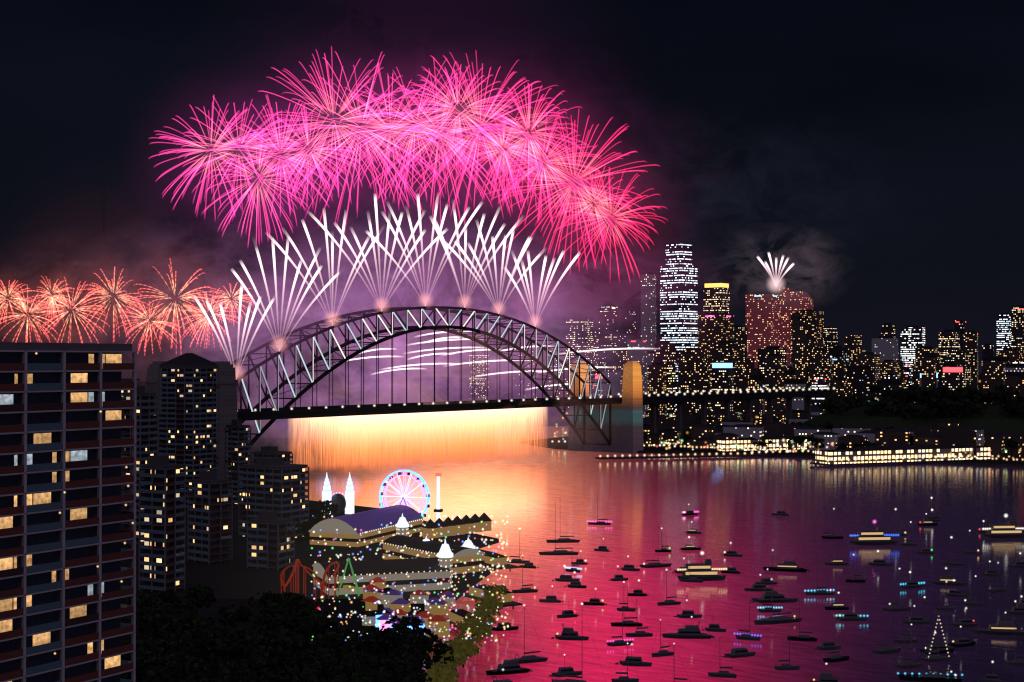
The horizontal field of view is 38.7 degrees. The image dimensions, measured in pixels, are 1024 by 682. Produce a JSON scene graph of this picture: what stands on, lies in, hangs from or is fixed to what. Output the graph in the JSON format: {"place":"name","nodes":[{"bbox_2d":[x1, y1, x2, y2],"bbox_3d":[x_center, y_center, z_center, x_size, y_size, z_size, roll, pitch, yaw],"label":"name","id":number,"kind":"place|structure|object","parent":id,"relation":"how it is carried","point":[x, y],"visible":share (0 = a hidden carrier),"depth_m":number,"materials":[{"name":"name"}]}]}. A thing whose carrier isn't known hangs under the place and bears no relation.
{"place":"outdoors","nodes":[
{"label":"outdoors","id":0,"kind":"place"},
{"bbox_2d":[0,0,1023,364],"label":"sky","id":1,"kind":"structure","parent":0,"point":[212,180],"materials":[{"name":"black"}]},
{"bbox_2d":[121,363,1023,681],"bbox_3d":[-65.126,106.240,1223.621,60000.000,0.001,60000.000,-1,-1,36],"label":"harbour water","id":2,"kind":"structure","parent":0,"point":[531,501],"depth_m":708.91,"materials":[{"name":"purple liquid"}]},
{"bbox_2d":[486,493,1023,681],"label":"boats","id":3,"kind":"object","parent":2,"relation":"on","point":[697,572],"visible":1,"depth_m":509.04,"materials":[{"name":"grey"}]},
{"bbox_2d":[121,373,1023,681],"bbox_3d":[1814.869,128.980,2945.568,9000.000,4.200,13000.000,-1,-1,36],"label":"shore ground","id":4,"kind":"structure","parent":0,"point":[235,581],"depth_m":704.58,"materials":[{"name":"grey"}]},
{"bbox_2d":[0,342,136,681],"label":"apartment building","id":5,"kind":"structure","parent":4,"relation":"on","point":[63,572],"depth_m":226.07,"materials":[{"name":"grey"}]},
{"bbox_2d":[121,353,308,591],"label":"apartment buildings","id":6,"kind":"structure","parent":4,"relation":"on","point":[267,490],"depth_m":696.94,"materials":[{"name":"grey"}]},
{"bbox_2d":[120,499,454,681],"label":"shore trees","id":7,"kind":"object","parent":4,"relation":"on","point":[287,633],"visible":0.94,"depth_m":398.74,"materials":[{"name":"brown plant"}]},
{"bbox_2d":[280,470,521,636],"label":"amusement park","id":8,"kind":"structure","parent":4,"relation":"on","point":[418,566],"depth_m":600.25,"materials":[{"name":"brown"}]},
{"bbox_2d":[424,584,508,681],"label":"boardwalk trees","id":9,"kind":"object","parent":4,"relation":"on","point":[464,647],"visible":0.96,"depth_m":439.80,"materials":[{"name":"green plant"}]},
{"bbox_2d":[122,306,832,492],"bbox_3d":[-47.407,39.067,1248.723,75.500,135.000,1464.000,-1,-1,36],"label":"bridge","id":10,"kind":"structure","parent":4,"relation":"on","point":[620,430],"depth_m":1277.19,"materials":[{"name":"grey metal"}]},
{"bbox_2d":[296,407,542,471],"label":"firework waterfall","id":11,"kind":"structure","parent":10,"relation":"hanging from","point":[385,426],"depth_m":1184.77,"materials":[{"name":"yellow"}]},
{"bbox_2d":[241,309,609,432],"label":"harbour bridge lighting","id":12,"kind":"object","parent":10,"relation":"attached to","point":[261,369],"visible":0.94,"depth_m":1164.00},
{"bbox_2d":[469,243,1023,420],"bbox_3d":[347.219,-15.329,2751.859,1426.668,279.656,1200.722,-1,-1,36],"label":"city skyline","id":13,"kind":"structure","parent":4,"relation":"on","point":[785,338],"depth_m":2392.55,"materials":[{"name":"grey"}]},
{"bbox_2d":[595,403,1023,466],"bbox_3d":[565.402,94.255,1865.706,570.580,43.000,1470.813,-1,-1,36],"label":"waterfront buildings","id":14,"kind":"structure","parent":4,"relation":"on","point":[936,437],"depth_m":1429.80,"materials":[{"name":"grey"}]},
{"bbox_2d":[646,383,1023,458],"bbox_3d":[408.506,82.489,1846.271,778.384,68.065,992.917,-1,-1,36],"label":"trees","id":15,"kind":"object","parent":4,"relation":"on","point":[971,398],"visible":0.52,"depth_m":1552.82,"materials":[{"name":"brown plant"}]}
]}

